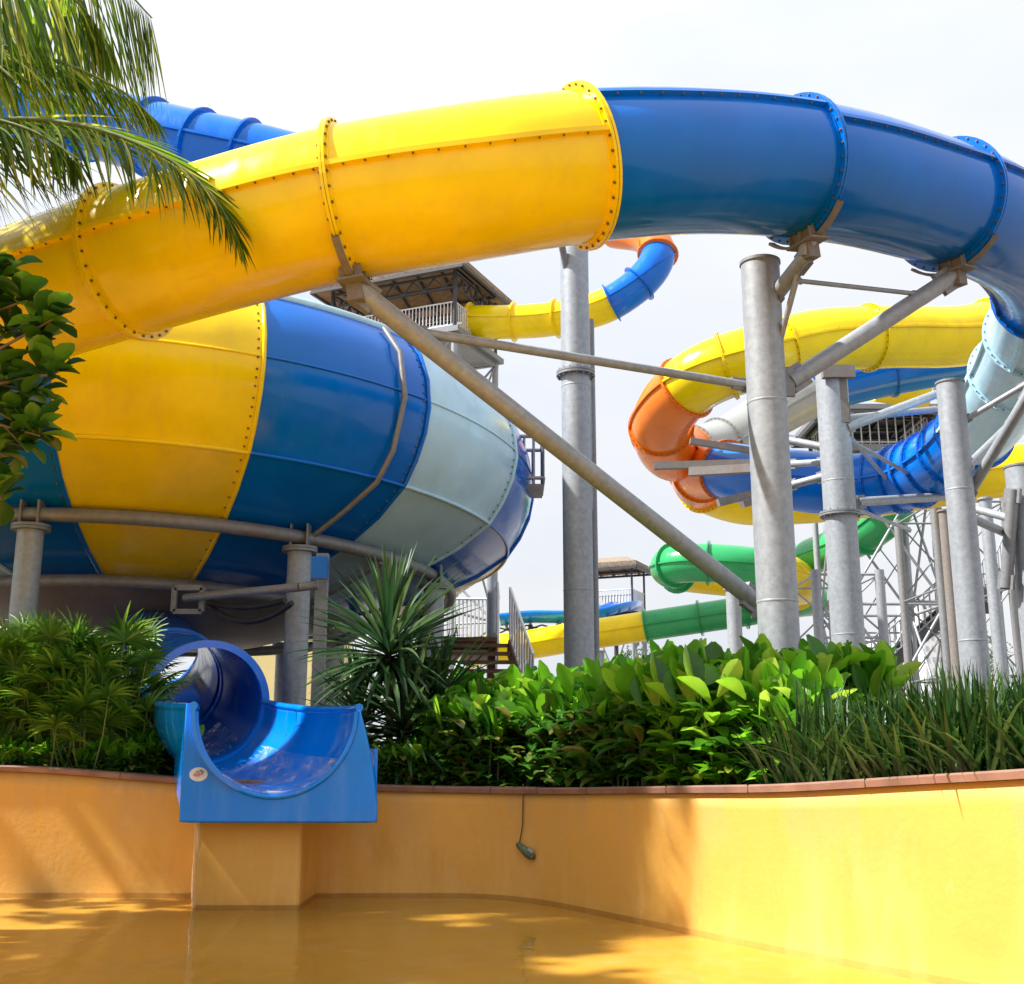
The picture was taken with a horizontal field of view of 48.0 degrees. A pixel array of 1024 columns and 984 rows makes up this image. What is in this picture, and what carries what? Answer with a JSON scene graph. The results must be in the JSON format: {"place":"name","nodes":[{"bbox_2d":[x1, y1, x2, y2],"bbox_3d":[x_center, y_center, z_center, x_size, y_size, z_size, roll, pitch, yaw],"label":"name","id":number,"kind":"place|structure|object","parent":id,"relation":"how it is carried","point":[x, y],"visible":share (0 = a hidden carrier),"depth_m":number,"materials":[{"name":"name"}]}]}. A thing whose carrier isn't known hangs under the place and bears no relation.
{"place":"outdoors","nodes":[
{"label":"outdoors","id":0,"kind":"place"},
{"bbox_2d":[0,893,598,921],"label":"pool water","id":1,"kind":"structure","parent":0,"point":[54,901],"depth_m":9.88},
{"bbox_2d":[191,823,201,908],"bbox_3d":[-2.571,3.021,9.362,0.071,0.700,0.032,1,-13,-5],"label":"water dribble","id":2,"kind":"object","parent":1,"relation":"on","point":[197,835],"visible":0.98,"depth_m":9.37,"materials":[{"name":"beige"}]},
{"bbox_2d":[310,262,512,734],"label":"slide tower","id":3,"kind":"structure","parent":0,"point":[440,296],"depth_m":43.09,"materials":[{"name":"metal"}]},
{"bbox_2d":[462,236,678,341],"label":"tube slide","id":4,"kind":"object","parent":3,"relation":"attached to","point":[641,280],"visible":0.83,"depth_m":40.93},
{"bbox_2d":[0,898,933,983],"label":"pool floor","id":5,"kind":"structure","parent":0,"point":[414,941],"depth_m":7.55,"materials":[{"name":"yellow paint"}]},
{"bbox_2d":[192,791,317,910],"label":"chute plinth","id":6,"kind":"structure","parent":5,"relation":"on","point":[251,866],"depth_m":9.52,"materials":[{"name":"yellow paint"}]},
{"bbox_2d":[0,765,1023,983],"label":"pool wall","id":7,"kind":"structure","parent":5,"relation":"on","point":[918,877],"depth_m":8.34,"materials":[{"name":"yellow paint"}]},
{"bbox_2d":[516,784,535,859],"bbox_3d":[0.120,2.880,10.060,0.229,0.634,0.084,-12,-17,42],"label":"hanging float","id":8,"kind":"object","parent":7,"relation":"hanging from","point":[527,852],"visible":1,"depth_m":10.00,"materials":[{"name":"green plastic"}]},
{"bbox_2d":[0,0,1023,740],"label":"sky","id":9,"kind":"structure","parent":0,"point":[952,68],"materials":[{"name":"white"}]},
{"bbox_2d":[598,556,651,661],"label":"slide tower","id":10,"kind":"structure","parent":0,"point":[622,567],"depth_m":50.89,"materials":[{"name":"metal"}]},
{"bbox_2d":[465,586,827,668],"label":"tube slide","id":11,"kind":"object","parent":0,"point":[697,617],"visible":0.46,"depth_m":44.03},
{"bbox_2d":[724,589,742,653],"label":"steel column","id":12,"kind":"structure","parent":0,"point":[734,622],"depth_m":35.59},
{"bbox_2d":[797,569,889,648],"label":"lattice tower","id":13,"kind":"structure","parent":0,"point":[877,575],"depth_m":25.77,"materials":[{"name":"metal"}]},
{"bbox_2d":[866,635,906,697],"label":"apartment block","id":14,"kind":"structure","parent":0,"point":[892,639],"depth_m":339.83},
{"bbox_2d":[872,388,931,407],"bbox_3d":[11.464,-2.832,33.979,1.500,0.790,1.080,0,-13,0],"label":"slide trough","id":15,"kind":"object","parent":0,"point":[902,397],"visible":0.3,"depth_m":33.67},
{"bbox_2d":[937,509,959,691],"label":"steel column","id":16,"kind":"structure","parent":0,"point":[949,591],"depth_m":27.47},
{"bbox_2d":[893,497,1023,699],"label":"lattice tower","id":17,"kind":"structure","parent":0,"point":[904,600],"depth_m":30.80,"materials":[{"name":"metal"}]},
{"bbox_2d":[935,377,1023,695],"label":"steel column","id":18,"kind":"structure","parent":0,"point":[962,483],"depth_m":14.96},
{"bbox_2d":[977,496,1008,691],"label":"steel column","id":19,"kind":"structure","parent":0,"point":[994,600],"depth_m":26.39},
{"bbox_3d":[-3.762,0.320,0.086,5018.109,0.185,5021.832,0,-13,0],"label":"ground","id":20,"kind":"structure","parent":0,"visible":0},
{"bbox_2d":[272,642,283,701],"bbox_3d":[-4.257,3.779,21.279,0.430,2.508,0.430,0,-13,0],"label":"bowl post","id":21,"kind":"object","parent":20,"relation":"on","point":[278,677],"visible":0.16,"depth_m":21.24,"materials":[{"name":"metal"}]},
{"bbox_2d":[251,641,351,705],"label":"yellow building","id":22,"kind":"structure","parent":20,"relation":"on","point":[266,663],"depth_m":32.41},
{"bbox_2d":[443,581,534,679],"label":"timber stair deck","id":23,"kind":"structure","parent":20,"relation":"on","point":[494,644],"depth_m":20.85,"materials":[{"name":"brown wood"}]},
{"bbox_2d":[486,572,496,677],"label":"steel column","id":24,"kind":"structure","parent":20,"relation":"on","point":[491,604],"depth_m":21.72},
{"bbox_2d":[499,601,641,667],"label":"open flume","id":25,"kind":"object","parent":20,"relation":"on","point":[608,609],"visible":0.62,"depth_m":45.80,"materials":[{"name":"paint"}]},
{"bbox_2d":[613,642,649,659],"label":"tree","id":26,"kind":"object","parent":20,"relation":"on","point":[628,652],"visible":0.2,"depth_m":60.09,"materials":[{"name":"green plant"}]},
{"bbox_2d":[791,404,940,700],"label":"slide tower","id":27,"kind":"structure","parent":20,"relation":"on","point":[877,435],"depth_m":37.33,"materials":[{"name":"metal"}]},
{"bbox_2d":[648,511,914,609],"bbox_3d":[8.590,1.806,38.422,7.160,3.837,7.562,5,-14,-21],"label":"tube slide","id":28,"kind":"object","parent":27,"relation":"attached to","point":[672,570],"visible":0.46,"depth_m":37.75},
{"bbox_2d":[789,365,945,651],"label":"steel column","id":29,"kind":"structure","parent":20,"relation":"on","point":[839,422],"depth_m":19.47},
{"bbox_2d":[654,437,792,508],"bbox_3d":[4.070,-0.378,22.159,2.208,1.744,1.739,5,-14,-19],"label":"coil cradle","id":30,"kind":"object","parent":29,"relation":"attached to","point":[696,468],"visible":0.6,"depth_m":22.39,"materials":[{"name":"metal"}]},
{"bbox_2d":[823,509,942,699],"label":"lattice tower","id":31,"kind":"structure","parent":20,"relation":"on","point":[937,633],"depth_m":39.56,"materials":[{"name":"metal"}]},
{"bbox_2d":[896,599,941,696],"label":"apartment block","id":32,"kind":"structure","parent":20,"relation":"on","point":[929,644],"depth_m":327.11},
{"bbox_2d":[871,536,1010,686],"bbox_3d":[14.760,4.933,38.597,6.448,7.970,1.750,5,-14,-22],"label":"tower stair","id":33,"kind":"object","parent":20,"relation":"on","point":[928,621],"visible":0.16,"depth_m":38.30,"materials":[{"name":"metal"}]},
{"bbox_2d":[976,462,1023,669],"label":"steel column","id":34,"kind":"structure","parent":20,"relation":"on","point":[1010,575],"depth_m":16.61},
{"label":"planting bed soil","id":35,"kind":"structure","parent":0,"visible":0},
{"bbox_2d":[0,734,27,764],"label":"broadleaf shrub","id":36,"kind":"object","parent":35,"relation":"on","point":[6,758],"visible":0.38,"depth_m":10.83,"materials":[{"name":"green plant"}]},
{"bbox_2d":[0,636,28,654],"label":"fan palm","id":37,"kind":"object","parent":35,"relation":"on","point":[7,643],"visible":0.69,"depth_m":11.02,"materials":[{"name":"green plant"}]},
{"bbox_2d":[8,740,50,765],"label":"broadleaf shrub","id":38,"kind":"object","parent":35,"relation":"on","point":[23,755],"visible":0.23,"depth_m":10.81,"materials":[{"name":"green plant"}]},
{"bbox_2d":[9,499,51,633],"bbox_3d":[-5.436,1.573,12.742,0.430,3.008,0.430,0,-13,0],"label":"bowl post","id":39,"kind":"object","parent":35,"relation":"on","point":[26,575],"visible":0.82,"depth_m":12.81,"materials":[{"name":"metal"}]},
{"bbox_2d":[0,252,85,525],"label":"broadleaf tree","id":40,"kind":"object","parent":35,"relation":"on","point":[26,423],"visible":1,"depth_m":8.04,"materials":[{"name":"green plant"}]},
{"bbox_2d":[26,733,78,767],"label":"broadleaf shrub","id":41,"kind":"object","parent":35,"relation":"on","point":[43,744],"visible":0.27,"depth_m":10.82,"materials":[{"name":"green plant"}]},
{"bbox_2d":[0,604,107,744],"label":"fan palm","id":42,"kind":"object","parent":35,"relation":"on","point":[10,659],"visible":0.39,"depth_m":11.12,"materials":[{"name":"green plant"}]},
{"bbox_2d":[2,656,166,768],"bbox_3d":[-4.127,2.143,11.085,1.412,1.310,1.410,0,-13,0],"label":"fan palm","id":43,"kind":"object","parent":35,"relation":"on","point":[81,697],"visible":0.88,"depth_m":10.80,"materials":[{"name":"green plant"}]},
{"bbox_2d":[67,739,109,769],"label":"broadleaf shrub","id":44,"kind":"object","parent":35,"relation":"on","point":[84,755],"visible":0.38,"depth_m":10.81,"materials":[{"name":"green plant"}]},
{"bbox_2d":[0,606,186,742],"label":"fan palm","id":45,"kind":"object","parent":35,"relation":"on","point":[54,632],"visible":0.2,"depth_m":11.28,"materials":[{"name":"green plant"}]},
{"bbox_2d":[21,601,190,765],"bbox_3d":[-4.074,2.002,11.585,1.747,1.808,1.914,6,-14,-24],"label":"fan palm","id":46,"kind":"object","parent":35,"relation":"on","point":[142,648],"visible":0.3,"depth_m":11.35,"materials":[{"name":"green plant"}]},
{"bbox_2d":[87,734,145,772],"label":"broadleaf shrub","id":47,"kind":"object","parent":35,"relation":"on","point":[111,747],"visible":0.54,"depth_m":10.83,"materials":[{"name":"green plant"}]},
{"bbox_2d":[73,671,180,772],"bbox_3d":[-3.740,2.291,11.229,1.098,1.086,1.214,0,-13,0],"label":"fan palm","id":48,"kind":"object","parent":35,"relation":"on","point":[158,695],"visible":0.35,"depth_m":11.08,"materials":[{"name":"green plant"}]},
{"bbox_2d":[0,0,262,273],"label":"coconut palm","id":49,"kind":"object","parent":35,"relation":"on","point":[26,56],"visible":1,"depth_m":9.79,"materials":[{"name":"green plant"}]},
{"bbox_2d":[111,726,172,774],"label":"broadleaf shrub","id":50,"kind":"object","parent":35,"relation":"on","point":[156,752],"visible":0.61,"depth_m":10.98,"materials":[{"name":"green plant"}]},
{"bbox_2d":[122,716,204,775],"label":"broadleaf shrub","id":51,"kind":"object","parent":35,"relation":"on","point":[202,729],"visible":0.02,"depth_m":11.35,"materials":[{"name":"green plant"}]},
{"bbox_2d":[281,523,317,704],"bbox_3d":[-2.576,1.834,13.720,0.430,2.935,0.430,0,-13,0],"label":"bowl post","id":52,"kind":"object","parent":35,"relation":"on","point":[294,677],"visible":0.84,"depth_m":13.66,"materials":[{"name":"metal"}]},
{"bbox_2d":[310,553,329,705],"bbox_3d":[-2.094,1.823,12.473,0.189,2.400,0.531,0,-13,0],"label":"service post","id":53,"kind":"object","parent":35,"relation":"on","point":[320,568],"visible":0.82,"depth_m":12.63,"materials":[{"name":"metal"}]},
{"bbox_2d":[170,581,318,614],"bbox_3d":[-3.043,1.167,13.112,2.174,0.340,0.254,-8,-15,30],"label":"bracing pipe","id":54,"kind":"object","parent":53,"relation":"attached to","point":[202,596],"visible":1,"depth_m":13.23,"materials":[{"name":"metal"}]},
{"bbox_2d":[324,630,347,705],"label":"steel column","id":55,"kind":"structure","parent":35,"relation":"on","point":[331,663],"depth_m":18.74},
{"bbox_2d":[371,743,405,784],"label":"broadleaf shrub","id":56,"kind":"object","parent":35,"relation":"on","point":[383,753],"visible":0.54,"depth_m":10.86,"materials":[{"name":"green plant"}]},
{"bbox_2d":[277,543,504,785],"bbox_3d":[-1.115,1.687,11.493,2.345,2.538,2.217,0,-13,0],"label":"spiky plant","id":57,"kind":"object","parent":35,"relation":"on","point":[400,674],"visible":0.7,"depth_m":11.36,"materials":[{"name":"green plant"}]},
{"bbox_2d":[381,735,433,784],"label":"broadleaf shrub","id":58,"kind":"object","parent":35,"relation":"on","point":[406,751],"visible":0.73,"depth_m":10.81,"materials":[{"name":"green plant"}]},
{"bbox_2d":[403,728,456,785],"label":"broadleaf shrub","id":59,"kind":"object","parent":35,"relation":"on","point":[430,773],"visible":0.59,"depth_m":10.92,"materials":[{"name":"green plant"}]},
{"bbox_2d":[419,564,448,700],"bbox_3d":[-1.096,2.402,15.903,0.430,2.800,0.430,0,-13,0],"label":"bowl post","id":60,"kind":"object","parent":35,"relation":"on","point":[439,603],"visible":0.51,"depth_m":15.97,"materials":[{"name":"metal"}]},
{"bbox_2d":[0,507,455,656],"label":"bowl support ring","id":61,"kind":"object","parent":60,"relation":"on","point":[138,518],"visible":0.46,"depth_m":14.19,"materials":[{"name":"metal"}]},
{"bbox_2d":[0,296,533,651],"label":"slide bowl","id":62,"kind":"object","parent":61,"relation":"on","point":[298,413],"visible":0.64,"depth_m":13.65,"materials":[{"name":"plastic"}]},
{"bbox_2d":[198,597,286,609],"bbox_3d":[-3.199,1.264,13.447,1.561,0.259,0.070,-9,-16,34],"label":"cable","id":63,"kind":"object","parent":62,"relation":"hanging from","point":[272,603],"visible":0.85,"depth_m":13.31,"materials":[{"name":"black rubber"}]},
{"bbox_2d":[115,610,377,822],"bbox_3d":[-3.576,2.119,13.048,1.651,2.759,8.452,6,-14,-26],"label":"exit chute","id":64,"kind":"object","parent":62,"relation":"attached to","point":[319,765],"visible":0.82,"depth_m":10.55,"materials":[{"name":"blue plastic"}]},
{"bbox_2d":[205,600,293,623],"bbox_3d":[-3.075,1.363,13.333,1.541,0.353,0.070,-9,-16,35],"label":"cable","id":65,"kind":"object","parent":62,"relation":"hanging from","point":[261,619],"visible":0.94,"depth_m":13.21,"materials":[{"name":"black rubber"}]},
{"bbox_2d":[520,434,544,497],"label":"bowl platform","id":66,"kind":"structure","parent":62,"relation":"attached to","point":[536,490],"depth_m":16.96,"materials":[{"name":"metal"}]},
{"bbox_2d":[397,679,496,785],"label":"broadleaf shrub","id":67,"kind":"object","parent":35,"relation":"on","point":[457,708],"visible":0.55,"depth_m":10.97,"materials":[{"name":"green plant"}]},
{"bbox_2d":[432,665,517,783],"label":"broadleaf shrub","id":68,"kind":"object","parent":35,"relation":"on","point":[470,677],"visible":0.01,"depth_m":11.55,"materials":[{"name":"green plant"}]},
{"bbox_2d":[430,678,537,786],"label":"broadleaf shrub","id":69,"kind":"object","parent":35,"relation":"on","point":[488,716],"visible":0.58,"depth_m":10.92,"materials":[{"name":"green plant"}]},
{"bbox_2d":[467,663,556,786],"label":"broadleaf shrub","id":70,"kind":"object","parent":35,"relation":"on","point":[511,673],"visible":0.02,"depth_m":11.51,"materials":[{"name":"green plant"}]},
{"bbox_2d":[483,676,578,786],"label":"broadleaf shrub","id":71,"kind":"object","parent":35,"relation":"on","point":[525,707],"visible":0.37,"depth_m":10.80,"materials":[{"name":"green plant"}]},
{"bbox_2d":[512,660,586,786],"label":"broadleaf shrub","id":72,"kind":"object","parent":35,"relation":"on","point":[542,674],"visible":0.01,"depth_m":11.46,"materials":[{"name":"green plant"}]},
{"bbox_2d":[556,245,599,669],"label":"steel column","id":73,"kind":"structure","parent":35,"relation":"on","point":[580,580],"depth_m":16.00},
{"bbox_2d":[524,661,636,786],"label":"broadleaf shrub","id":74,"kind":"object","parent":35,"relation":"on","point":[559,696],"visible":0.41,"depth_m":10.52,"materials":[{"name":"green plant"}]},
{"bbox_2d":[556,652,633,785],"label":"broadleaf shrub","id":75,"kind":"object","parent":35,"relation":"on","point":[598,661],"depth_m":11.50,"materials":[{"name":"green plant"}]},
{"bbox_2d":[561,654,656,786],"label":"broadleaf shrub","id":76,"kind":"object","parent":35,"relation":"on","point":[595,688],"visible":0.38,"depth_m":9.94,"materials":[{"name":"green plant"}]},
{"bbox_2d":[586,653,638,780],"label":"broadleaf shrub","id":77,"kind":"object","parent":35,"relation":"on","point":[628,660],"depth_m":10.75,"materials":[{"name":"green plant"}]},
{"bbox_2d":[591,645,706,786],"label":"broadleaf shrub","id":78,"kind":"object","parent":35,"relation":"on","point":[618,682],"visible":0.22,"depth_m":9.52,"materials":[{"name":"green plant"}]},
{"bbox_2d":[331,199,998,651],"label":"steel column","id":79,"kind":"structure","parent":35,"relation":"on","point":[769,383],"depth_m":10.85,"materials":[{"name":"metal"}]},
{"bbox_2d":[0,80,1023,524],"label":"tube slide","id":80,"kind":"object","parent":79,"relation":"on","point":[584,164],"visible":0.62,"depth_m":9.63,"materials":[{"name":"plastic"}]},
{"bbox_2d":[628,297,990,481],"bbox_3d":[8.158,-2.716,26.751,11.271,4.927,8.335,0,-13,0],"label":"tube slide","id":81,"kind":"object","parent":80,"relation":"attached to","point":[924,347],"visible":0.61,"depth_m":23.67,"materials":[{"name":"plastic"}]},
{"bbox_2d":[619,638,724,785],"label":"broadleaf shrub","id":82,"kind":"object","parent":35,"relation":"on","point":[654,646],"depth_m":10.76,"materials":[{"name":"green plant"}]},
{"bbox_2d":[623,652,749,785],"bbox_3d":[1.484,1.909,9.236,1.208,1.197,1.145,-2,-13,10],"label":"broadleaf shrub","id":83,"kind":"object","parent":35,"relation":"on","point":[652,683],"visible":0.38,"depth_m":9.06,"materials":[{"name":"green plant"}]},
{"bbox_2d":[644,633,772,760],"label":"broadleaf shrub","id":84,"kind":"object","parent":35,"relation":"on","point":[762,641],"visible":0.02,"depth_m":9.48,"materials":[{"name":"green plant"}]},
{"bbox_2d":[661,644,786,792],"bbox_3d":[1.723,1.806,8.838,1.236,1.225,1.172,-3,-13,14],"label":"broadleaf shrub","id":85,"kind":"object","parent":35,"relation":"on","point":[689,681],"visible":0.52,"depth_m":8.65,"materials":[{"name":"green plant"}]},
{"bbox_2d":[716,705,782,792],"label":"grass clump","id":86,"kind":"object","parent":35,"relation":"on","point":[748,759],"visible":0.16,"depth_m":8.27,"materials":[{"name":"green plant"}]},
{"bbox_2d":[699,638,810,750],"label":"broadleaf shrub","id":87,"kind":"object","parent":35,"relation":"on","point":[713,650],"visible":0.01,"depth_m":9.56,"materials":[{"name":"green plant"}]},
{"bbox_2d":[722,704,837,783],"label":"grass clump","id":88,"kind":"object","parent":35,"relation":"on","point":[781,778],"visible":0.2,"depth_m":8.04,"materials":[{"name":"green plant"}]},
{"bbox_2d":[715,646,865,784],"bbox_3d":[1.969,1.734,8.545,1.109,1.152,1.131,5,-14,-22],"label":"broadleaf shrub","id":89,"kind":"object","parent":35,"relation":"on","point":[779,683],"visible":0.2,"depth_m":8.40,"materials":[{"name":"green plant"}]},
{"bbox_2d":[729,670,863,791],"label":"grass clump","id":90,"kind":"object","parent":35,"relation":"on","point":[805,723],"visible":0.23,"depth_m":7.83,"materials":[{"name":"green plant"}]},
{"bbox_2d":[741,690,885,791],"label":"grass clump","id":91,"kind":"object","parent":35,"relation":"on","point":[813,745],"visible":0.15,"depth_m":7.71,"materials":[{"name":"green plant"}]},
{"bbox_2d":[779,685,883,731],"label":"grass clump","id":92,"kind":"object","parent":35,"relation":"on","point":[851,702],"visible":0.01,"depth_m":8.19,"materials":[{"name":"green plant"}]},
{"bbox_2d":[752,683,921,781],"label":"grass clump","id":93,"kind":"object","parent":35,"relation":"on","point":[836,764],"visible":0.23,"depth_m":7.46,"materials":[{"name":"green plant"}]},
{"bbox_2d":[770,634,907,712],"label":"broadleaf shrub","id":94,"kind":"object","parent":35,"relation":"on","point":[847,655],"visible":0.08,"depth_m":8.76,"materials":[{"name":"green plant"}]},
{"bbox_2d":[802,692,912,779],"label":"grass clump","id":95,"kind":"object","parent":35,"relation":"on","point":[850,762],"visible":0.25,"depth_m":7.26,"materials":[{"name":"green plant"}]},
{"bbox_2d":[810,640,920,714],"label":"broadleaf shrub","id":96,"kind":"object","parent":35,"relation":"on","point":[879,660],"visible":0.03,"depth_m":8.65,"materials":[{"name":"green plant"}]},
{"bbox_2d":[806,680,978,778],"bbox_3d":[2.429,1.563,7.236,1.299,0.814,1.233,-6,-14,23],"label":"grass clump","id":97,"kind":"object","parent":35,"relation":"on","point":[881,768],"visible":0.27,"depth_m":7.12,"materials":[{"name":"green plant"}]},
{"bbox_2d":[830,667,984,776],"bbox_3d":[2.529,1.519,7.205,1.346,0.886,1.128,11,-17,-39],"label":"grass clump","id":98,"kind":"object","parent":35,"relation":"on","point":[918,767],"visible":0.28,"depth_m":7.09,"materials":[{"name":"green plant"}]},
{"bbox_2d":[844,668,1012,775],"bbox_3d":[2.703,1.515,7.176,1.218,0.883,1.261,-6,-14,25],"label":"grass clump","id":99,"kind":"object","parent":35,"relation":"on","point":[908,765],"visible":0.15,"depth_m":7.03,"materials":[{"name":"green plant"}]},
{"bbox_2d":[853,653,1016,774],"bbox_3d":[2.765,1.468,7.061,1.318,0.922,1.273,3,-13,-12],"label":"grass clump","id":100,"kind":"object","parent":35,"relation":"on","point":[966,748],"visible":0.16,"depth_m":6.84,"materials":[{"name":"green plant"}]},
{"bbox_2d":[874,661,1023,774],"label":"grass clump","id":101,"kind":"object","parent":35,"relation":"on","point":[947,726],"visible":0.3,"depth_m":6.79,"materials":[{"name":"green plant"}]},
{"bbox_2d":[881,654,1023,771],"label":"grass clump","id":102,"kind":"object","parent":35,"relation":"on","point":[998,744],"visible":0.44,"depth_m":6.58,"materials":[{"name":"green plant"}]},
{"bbox_2d":[888,671,1021,771],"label":"grass clump","id":103,"kind":"object","parent":35,"relation":"on","point":[965,720],"visible":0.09,"depth_m":6.79,"materials":[{"name":"green plant"}]},
{"bbox_2d":[896,664,1013,755],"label":"grass clump","id":104,"kind":"object","parent":35,"relation":"on","point":[953,676],"visible":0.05,"depth_m":7.42,"materials":[{"name":"green plant"}]},
{"bbox_2d":[961,665,1023,769],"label":"grass clump","id":105,"kind":"object","parent":35,"relation":"on","point":[1014,749],"visible":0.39,"depth_m":6.49,"materials":[{"name":"green plant"}]},
{"bbox_3d":[-11.032,-1.181,20.875,0.482,12.000,0.482,0,-13,0],"label":"steel column","id":106,"kind":"object","parent":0,"visible":0},
{"bbox_2d":[0,71,295,295],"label":"tube slide","id":107,"kind":"object","parent":106,"relation":"on","point":[197,133],"visible":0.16,"depth_m":19.42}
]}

